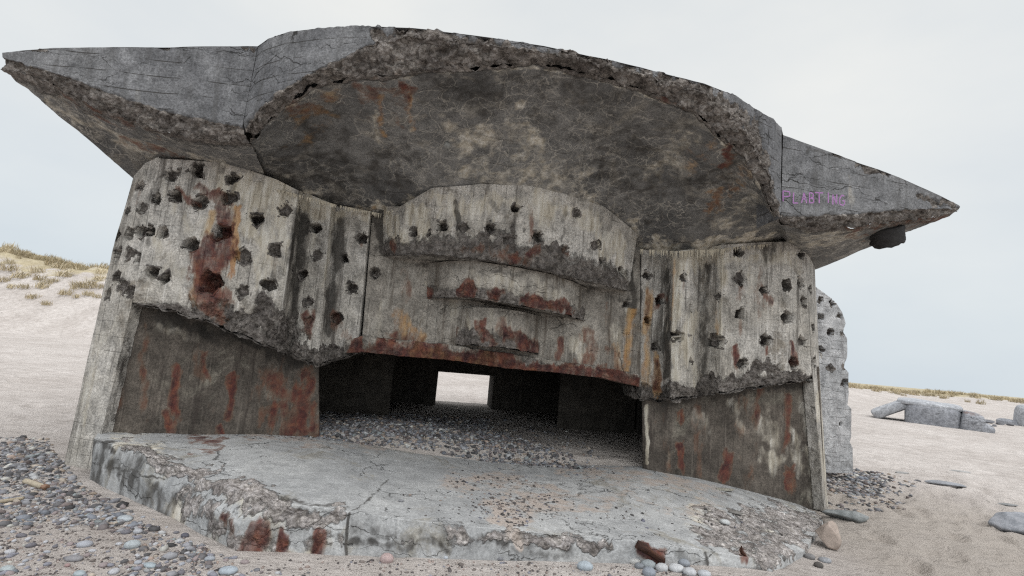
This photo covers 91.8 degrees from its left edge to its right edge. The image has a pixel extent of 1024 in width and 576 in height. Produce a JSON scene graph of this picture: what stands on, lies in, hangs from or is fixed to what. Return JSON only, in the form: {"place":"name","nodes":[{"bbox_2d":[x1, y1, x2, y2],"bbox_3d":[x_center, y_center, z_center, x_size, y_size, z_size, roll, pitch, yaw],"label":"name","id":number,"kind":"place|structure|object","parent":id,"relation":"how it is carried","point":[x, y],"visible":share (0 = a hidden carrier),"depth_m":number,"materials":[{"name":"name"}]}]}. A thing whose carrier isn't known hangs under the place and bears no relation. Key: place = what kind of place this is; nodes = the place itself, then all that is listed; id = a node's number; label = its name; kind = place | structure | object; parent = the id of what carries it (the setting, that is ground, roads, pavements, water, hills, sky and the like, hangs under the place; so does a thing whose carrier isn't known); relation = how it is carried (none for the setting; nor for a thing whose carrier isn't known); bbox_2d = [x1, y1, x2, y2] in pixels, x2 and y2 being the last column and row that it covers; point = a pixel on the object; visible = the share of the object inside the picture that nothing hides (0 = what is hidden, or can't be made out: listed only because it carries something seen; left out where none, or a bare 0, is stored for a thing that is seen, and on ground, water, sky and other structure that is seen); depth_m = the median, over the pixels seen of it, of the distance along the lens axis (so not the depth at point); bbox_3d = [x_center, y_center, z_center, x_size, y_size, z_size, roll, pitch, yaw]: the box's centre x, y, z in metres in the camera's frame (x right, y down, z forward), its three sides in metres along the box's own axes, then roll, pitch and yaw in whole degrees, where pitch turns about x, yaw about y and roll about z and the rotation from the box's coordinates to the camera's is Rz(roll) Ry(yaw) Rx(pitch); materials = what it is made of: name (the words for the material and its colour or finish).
{"place":"outdoors","nodes":[
{"label":"outdoors","id":0,"kind":"place"},
{"bbox_2d":[319,401,642,465],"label":"sand floor","id":1,"kind":"structure","parent":0,"point":[615,449],"depth_m":8.18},
{"bbox_2d":[302,411,605,468],"bbox_3d":[-0.972,2.283,7.941,4.259,0.408,2.969,6,-7,-9],"label":"shingle","id":2,"kind":"object","parent":1,"relation":"on","point":[477,432],"visible":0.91,"depth_m":6.95,"materials":[{"name":"grey gravel"}]},
{"bbox_2d":[0,251,1023,575],"bbox_3d":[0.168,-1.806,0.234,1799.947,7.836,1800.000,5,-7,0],"label":"ground","id":3,"kind":"structure","parent":0,"point":[928,531],"depth_m":7.50,"materials":[{"name":"beige sand"}]},
{"bbox_2d":[0,276,12,281],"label":"grass tuft","id":4,"kind":"object","parent":3,"relation":"on","point":[4,279],"visible":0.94,"depth_m":40.50,"materials":[{"name":"beige plant"}]},
{"bbox_2d":[0,565,15,570],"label":"pebble","id":5,"kind":"object","parent":3,"relation":"on","point":[9,567],"visible":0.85,"depth_m":3.04,"materials":[{"name":"white stone"}]},
{"bbox_2d":[4,549,15,553],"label":"sea pebble","id":6,"kind":"object","parent":3,"relation":"on","point":[8,551],"visible":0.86,"depth_m":3.28,"materials":[{"name":"stone"}]},
{"bbox_2d":[5,571,14,575],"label":"sea pebble","id":7,"kind":"object","parent":3,"relation":"on","point":[7,573],"visible":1,"depth_m":3.01,"materials":[{"name":"stone"}]},
{"bbox_2d":[0,262,21,270],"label":"grass tuft","id":8,"kind":"object","parent":3,"relation":"on","point":[8,268],"visible":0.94,"depth_m":41.79,"materials":[{"name":"beige plant"}]},
{"bbox_2d":[6,284,18,288],"bbox_3d":[-39.961,-0.206,39.795,0.919,0.531,0.995,8,-8,-21],"label":"grass tuft","id":9,"kind":"object","parent":3,"relation":"on","point":[10,286],"visible":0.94,"depth_m":39.53,"materials":[{"name":"beige plant"}]},
{"bbox_2d":[0,496,24,502],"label":"driftwood","id":10,"kind":"object","parent":3,"relation":"on","point":[11,499],"visible":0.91,"depth_m":4.15,"materials":[{"name":"brown wood"}]},
{"bbox_2d":[16,533,26,537],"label":"sea pebble","id":11,"kind":"object","parent":3,"relation":"on","point":[18,535],"visible":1,"depth_m":3.54,"materials":[{"name":"stone"}]},
{"bbox_2d":[10,268,33,278],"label":"grass tuft","id":12,"kind":"object","parent":3,"relation":"on","point":[22,275],"visible":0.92,"depth_m":41.10,"materials":[{"name":"beige plant"}]},
{"bbox_2d":[17,283,32,288],"bbox_3d":[-39.029,-0.199,39.865,1.047,0.528,1.138,5,-7,1],"label":"grass tuft","id":13,"kind":"object","parent":3,"relation":"on","point":[23,286],"visible":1,"depth_m":39.70,"materials":[{"name":"beige plant"}]},
{"bbox_2d":[25,543,36,547],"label":"sea pebble","id":14,"kind":"object","parent":3,"relation":"on","point":[29,545],"visible":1,"depth_m":3.40,"materials":[{"name":"stone"}]},
{"bbox_2d":[25,293,40,298],"bbox_3d":[-37.485,0.589,38.841,1.095,0.584,1.011,5,-7,2],"label":"grass tuft","id":15,"kind":"object","parent":3,"relation":"on","point":[32,296],"visible":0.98,"depth_m":38.67,"materials":[{"name":"beige plant"}]},
{"bbox_2d":[31,273,48,280],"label":"grass tuft","id":16,"kind":"object","parent":3,"relation":"on","point":[36,278],"visible":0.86,"depth_m":40.99,"materials":[{"name":"beige plant"}]},
{"bbox_2d":[41,299,52,305],"bbox_3d":[-35.751,1.071,37.948,1.022,0.476,0.823,8,-8,-22],"label":"grass tuft","id":17,"kind":"object","parent":3,"relation":"on","point":[46,303],"visible":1,"depth_m":37.91,"materials":[{"name":"beige plant"}]},
{"bbox_2d":[0,241,108,289],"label":"dune grass","id":18,"kind":"structure","parent":3,"relation":"on","point":[18,253],"depth_m":44.97,"materials":[{"name":"beige plant"}]},
{"bbox_2d":[49,262,64,267],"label":"grass tuft","id":19,"kind":"object","parent":3,"relation":"on","point":[55,265],"visible":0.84,"depth_m":43.78,"materials":[{"name":"beige plant"}]},
{"bbox_2d":[59,517,68,521],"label":"sea pebble","id":20,"kind":"object","parent":3,"relation":"on","point":[62,519],"visible":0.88,"depth_m":3.87,"materials":[{"name":"stone"}]},
{"bbox_2d":[57,287,74,295],"bbox_3d":[-35.572,0.272,39.689,1.194,0.637,1.103,10,-9,-35],"label":"grass tuft","id":21,"kind":"object","parent":3,"relation":"on","point":[63,292],"visible":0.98,"depth_m":39.51,"materials":[{"name":"beige plant"}]},
{"bbox_2d":[55,267,77,276],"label":"grass tuft","id":22,"kind":"object","parent":3,"relation":"on","point":[67,273],"visible":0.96,"depth_m":42.10,"materials":[{"name":"beige plant"}]},
{"bbox_2d":[64,555,83,561],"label":"pebble","id":23,"kind":"object","parent":3,"relation":"on","point":[73,558],"visible":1,"depth_m":3.26,"materials":[{"name":"grey stone"}]},
{"bbox_2d":[69,280,80,286],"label":"grass tuft","id":24,"kind":"object","parent":3,"relation":"on","point":[73,283],"visible":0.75,"depth_m":40.76,"materials":[{"name":"beige plant"}]},
{"bbox_2d":[73,570,85,575],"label":"pebble","id":25,"kind":"object","parent":3,"relation":"on","point":[79,573],"visible":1,"depth_m":3.08,"materials":[{"name":"white stone"}]},
{"bbox_2d":[75,281,92,288],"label":"grass tuft","id":26,"kind":"object","parent":3,"relation":"on","point":[84,285],"visible":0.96,"depth_m":40.62,"materials":[{"name":"beige plant"}]},
{"bbox_2d":[76,540,93,547],"bbox_3d":[-3.007,1.804,3.491,0.095,0.049,0.076,7,-4,-18],"label":"sea pebble","id":27,"kind":"object","parent":3,"relation":"on","point":[84,543],"visible":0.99,"depth_m":3.47,"materials":[{"name":"stone"}]},
{"bbox_2d":[81,289,93,295],"bbox_3d":[-34.242,0.363,40.000,1.136,0.528,0.914,-2,-10,43],"label":"grass tuft","id":28,"kind":"object","parent":3,"relation":"on","point":[86,293],"visible":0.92,"depth_m":39.77,"materials":[{"name":"beige plant"}]},
{"bbox_2d":[82,278,98,284],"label":"grass tuft","id":29,"kind":"object","parent":3,"relation":"on","point":[89,282],"visible":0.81,"depth_m":41.25,"materials":[{"name":"beige plant"}]},
{"bbox_2d":[92,282,103,288],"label":"grass tuft","id":30,"kind":"object","parent":3,"relation":"on","point":[96,285],"visible":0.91,"depth_m":40.93,"materials":[{"name":"beige plant"}]},
{"bbox_2d":[93,274,106,280],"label":"grass tuft","id":31,"kind":"object","parent":3,"relation":"on","point":[98,277],"visible":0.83,"depth_m":42.31,"materials":[{"name":"beige plant"}]},
{"bbox_2d":[98,562,107,567],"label":"sea pebble","id":32,"kind":"object","parent":3,"relation":"on","point":[102,565],"visible":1,"depth_m":3.21,"materials":[{"name":"stone"}]},
{"bbox_2d":[108,567,119,574],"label":"sea pebble","id":33,"kind":"object","parent":3,"relation":"on","point":[114,571],"visible":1,"depth_m":3.13,"materials":[{"name":"stone"}]},
{"bbox_2d":[120,529,130,534],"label":"sea pebble","id":34,"kind":"object","parent":3,"relation":"on","point":[126,531],"visible":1,"depth_m":3.72,"materials":[{"name":"stone"}]},
{"bbox_2d":[133,566,141,570],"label":"sea pebble","id":35,"kind":"object","parent":3,"relation":"on","point":[137,568],"visible":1,"depth_m":3.20,"materials":[{"name":"stone"}]},
{"bbox_2d":[133,528,142,533],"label":"pebble","id":36,"kind":"object","parent":3,"relation":"on","point":[137,531],"visible":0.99,"depth_m":3.74,"materials":[{"name":"grey stone"}]},
{"bbox_2d":[144,562,155,567],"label":"pebble","id":37,"kind":"object","parent":3,"relation":"on","point":[149,564],"visible":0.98,"depth_m":3.25,"materials":[{"name":"grey stone"}]},
{"bbox_2d":[0,435,309,575],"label":"shingle","id":38,"kind":"object","parent":3,"relation":"on","point":[18,454],"visible":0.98,"depth_m":4.17,"materials":[{"name":"grey gravel"}]},
{"bbox_2d":[22,478,49,489],"bbox_3d":[-4.375,1.807,4.562,0.362,0.056,0.059,2,-8,23],"label":"driftwood","id":39,"kind":"object","parent":38,"relation":"on","point":[36,484],"visible":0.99,"depth_m":4.54,"materials":[{"name":"brown wood"}]},
{"bbox_2d":[117,515,132,521],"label":"pebble","id":40,"kind":"object","parent":38,"relation":"on","point":[126,518],"visible":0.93,"depth_m":3.96,"materials":[{"name":"grey stone"}]},
{"bbox_2d":[123,540,140,548],"bbox_3d":[-2.696,1.823,3.523,0.103,0.065,0.082,8,-8,-22],"label":"pebble","id":41,"kind":"object","parent":38,"relation":"on","point":[131,544],"visible":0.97,"depth_m":3.50,"materials":[{"name":"white stone"}]},
{"bbox_2d":[177,570,184,574],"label":"sea pebble","id":42,"kind":"object","parent":3,"relation":"on","point":[180,572],"visible":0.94,"depth_m":3.21,"materials":[{"name":"stone"}]},
{"bbox_2d":[181,533,188,537],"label":"pebble","id":43,"kind":"object","parent":3,"relation":"on","point":[185,535],"visible":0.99,"depth_m":3.76,"materials":[{"name":"grey stone"}]},
{"bbox_2d":[182,542,190,546],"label":"pebble","id":44,"kind":"object","parent":3,"relation":"on","point":[186,544],"visible":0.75,"depth_m":3.58,"materials":[{"name":"grey stone"}]},
{"bbox_2d":[204,555,214,560],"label":"pebble","id":45,"kind":"object","parent":3,"relation":"on","point":[210,558],"visible":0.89,"depth_m":3.37,"materials":[{"name":"grey stone"}]},
{"bbox_2d":[209,572,217,575],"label":"sea pebble","id":46,"kind":"object","parent":3,"relation":"on","point":[213,574],"visible":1,"depth_m":3.16,"materials":[{"name":"stone"}]},
{"bbox_2d":[218,566,237,575],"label":"pebble","id":47,"kind":"object","parent":3,"relation":"on","point":[228,570],"visible":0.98,"depth_m":3.20,"materials":[{"name":"grey stone"}]},
{"bbox_2d":[240,559,249,563],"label":"sea pebble","id":48,"kind":"object","parent":3,"relation":"on","point":[244,561],"visible":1,"depth_m":3.36,"materials":[{"name":"stone"}]},
{"bbox_2d":[0,511,741,575],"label":"grit","id":49,"kind":"object","parent":3,"relation":"on","point":[262,567],"visible":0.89,"depth_m":3.47,"materials":[{"name":"grey gravel"}]},
{"bbox_2d":[380,553,393,563],"bbox_3d":[-0.902,1.949,3.573,0.098,0.077,0.081,6,-7,-6],"label":"pebble","id":50,"kind":"object","parent":3,"relation":"on","point":[387,558],"visible":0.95,"depth_m":3.55,"materials":[{"name":"pink stone"}]},
{"bbox_2d":[1,25,959,571],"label":"gun bunker","id":51,"kind":"object","parent":3,"relation":"on","point":[363,219],"visible":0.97,"depth_m":5.76,"materials":[{"name":"concrete"}]},
{"bbox_2d":[218,435,782,535],"bbox_3d":[-0.032,2.155,5.417,6.795,0.411,2.945,7,-8,-12],"label":"grit","id":52,"kind":"object","parent":51,"relation":"on","point":[527,510],"visible":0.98,"depth_m":4.73,"materials":[{"name":"grey gravel"}]},
{"bbox_2d":[719,519,730,524],"bbox_3d":[2.151,2.366,5.021,0.109,0.060,0.095,6,-7,-9],"label":"concrete chip","id":53,"kind":"object","parent":51,"relation":"on","point":[724,521],"visible":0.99,"depth_m":4.99,"materials":[{"name":"grey concrete"}]},
{"bbox_2d":[716,488,733,490],"bbox_3d":[2.788,2.636,6.499,0.282,0.037,0.093,6,-7,-9],"label":"concrete chip","id":54,"kind":"object","parent":51,"relation":"on","point":[724,489],"visible":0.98,"depth_m":6.46,"materials":[{"name":"grey concrete"}]},
{"bbox_2d":[728,510,742,514],"bbox_3d":[2.471,2.479,5.485,0.171,0.031,0.082,6,-7,-9],"label":"concrete chip","id":55,"kind":"object","parent":51,"relation":"on","point":[734,512],"visible":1,"depth_m":5.46,"materials":[{"name":"grey concrete"}]},
{"bbox_2d":[577,561,592,570],"bbox_3d":[0.551,2.103,3.750,0.123,0.075,0.088,4,-7,4],"label":"pebble","id":56,"kind":"object","parent":3,"relation":"on","point":[585,565],"visible":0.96,"depth_m":3.72,"materials":[{"name":"grey stone"}]},
{"bbox_2d":[630,558,640,564],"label":"pebble","id":57,"kind":"object","parent":3,"relation":"on","point":[633,561],"visible":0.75,"depth_m":3.93,"materials":[{"name":"beige stone"}]},
{"bbox_2d":[634,562,643,568],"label":"pebble","id":58,"kind":"object","parent":3,"relation":"on","point":[638,565],"visible":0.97,"depth_m":3.85,"materials":[{"name":"grey stone"}]},
{"bbox_2d":[641,559,655,568],"bbox_3d":[1.069,2.174,3.898,0.122,0.076,0.100,5,-7,0],"label":"pebble","id":59,"kind":"object","parent":3,"relation":"on","point":[648,562],"visible":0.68,"depth_m":3.87,"materials":[{"name":"grey stone"}]},
{"bbox_2d":[642,566,655,575],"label":"pebble","id":60,"kind":"object","parent":3,"relation":"on","point":[648,571],"visible":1,"depth_m":3.72,"materials":[{"name":"grey stone"}]},
{"bbox_2d":[655,563,667,571],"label":"pebble","id":61,"kind":"object","parent":3,"relation":"on","point":[661,567],"visible":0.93,"depth_m":3.84,"materials":[{"name":"white stone"}]},
{"bbox_2d":[668,563,683,572],"bbox_3d":[1.284,2.192,3.882,0.128,0.064,0.105,7,-8,-14],"label":"pebble","id":62,"kind":"object","parent":3,"relation":"on","point":[675,567],"visible":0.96,"depth_m":3.85,"materials":[{"name":"white stone"}]},
{"bbox_2d":[678,559,689,566],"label":"pebble","id":63,"kind":"object","parent":3,"relation":"on","point":[684,562],"visible":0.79,"depth_m":3.97,"materials":[{"name":"grey stone"}]},
{"bbox_2d":[683,567,696,575],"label":"pebble","id":64,"kind":"object","parent":3,"relation":"on","point":[688,571],"visible":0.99,"depth_m":3.81,"materials":[{"name":"white stone"}]},
{"bbox_2d":[697,569,710,575],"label":"pebble","id":65,"kind":"object","parent":3,"relation":"on","point":[702,572],"visible":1,"depth_m":3.80,"materials":[{"name":"white stone"}]},
{"bbox_2d":[804,553,814,559],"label":"pebble","id":66,"kind":"object","parent":3,"relation":"on","point":[809,556],"visible":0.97,"depth_m":4.77,"materials":[{"name":"grey stone"}]},
{"bbox_2d":[813,562,823,568],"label":"pebble","id":67,"kind":"object","parent":3,"relation":"on","point":[818,565],"visible":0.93,"depth_m":4.56,"materials":[{"name":"grey stone"}]},
{"bbox_2d":[818,557,831,563],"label":"pebble","id":68,"kind":"object","parent":3,"relation":"on","point":[825,560],"visible":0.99,"depth_m":4.75,"materials":[{"name":"grey stone"}]},
{"bbox_2d":[815,521,841,549],"bbox_3d":[3.384,2.636,5.336,0.219,0.262,0.275,2,-8,19],"label":"boulder","id":69,"kind":"object","parent":3,"relation":"on","point":[829,535],"visible":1,"depth_m":5.24,"materials":[{"name":"beige stone"}]},
{"bbox_2d":[822,509,868,522],"bbox_3d":[4.340,2.959,6.444,0.582,0.159,0.259,4,-7,7],"label":"stone slab","id":70,"kind":"object","parent":3,"relation":"on","point":[854,516],"depth_m":6.37,"materials":[{"name":"grey stone"}]},
{"bbox_2d":[826,468,920,511],"bbox_3d":[5.907,3.436,8.496,1.499,0.184,4.587,-2,-10,42],"label":"shingle","id":71,"kind":"object","parent":3,"relation":"on","point":[865,476],"visible":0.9,"depth_m":8.65,"materials":[{"name":"grey gravel"}]},
{"bbox_2d":[871,397,994,432],"bbox_3d":[19.344,5.976,23.067,4.356,1.528,2.485,-1,-10,40],"label":"half buried bunker","id":72,"kind":"object","parent":3,"relation":"on","point":[926,412],"visible":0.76,"depth_m":22.08,"materials":[{"name":"concrete"}]},
{"bbox_2d":[848,382,1023,404],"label":"dune grass","id":73,"kind":"structure","parent":3,"relation":"on","point":[917,392],"depth_m":64.77,"materials":[{"name":"beige plant"}]},
{"bbox_2d":[924,480,965,486],"bbox_3d":[8.084,3.650,9.267,0.710,0.084,0.207,4,-8,11],"label":"flat stone","id":74,"kind":"object","parent":3,"relation":"on","point":[944,483],"visible":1,"depth_m":9.21,"materials":[{"name":"grey stone"}]},
{"bbox_2d":[950,470,970,472],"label":"flat stone","id":75,"kind":"object","parent":3,"relation":"on","point":[960,471],"visible":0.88,"depth_m":11.12,"materials":[{"name":"grey stone"}]},
{"bbox_2d":[988,512,1023,534],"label":"rock","id":76,"kind":"object","parent":3,"relation":"on","point":[1008,521],"visible":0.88,"depth_m":6.72,"materials":[{"name":"grey stone"}]},
{"bbox_2d":[998,503,1018,505],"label":"flat stone","id":77,"kind":"object","parent":3,"relation":"on","point":[1006,504],"visible":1,"depth_m":8.13,"materials":[{"name":"grey stone"}]},
{"bbox_2d":[996,404,1023,425],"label":"half buried bunker","id":78,"kind":"object","parent":3,"relation":"on","point":[1018,417],"visible":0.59,"depth_m":27.58,"materials":[{"name":"concrete"}]},
{"bbox_2d":[0,0,1023,397],"label":"sky","id":79,"kind":"structure","parent":0,"point":[927,94],"materials":[{"name":"white"}]}
]}

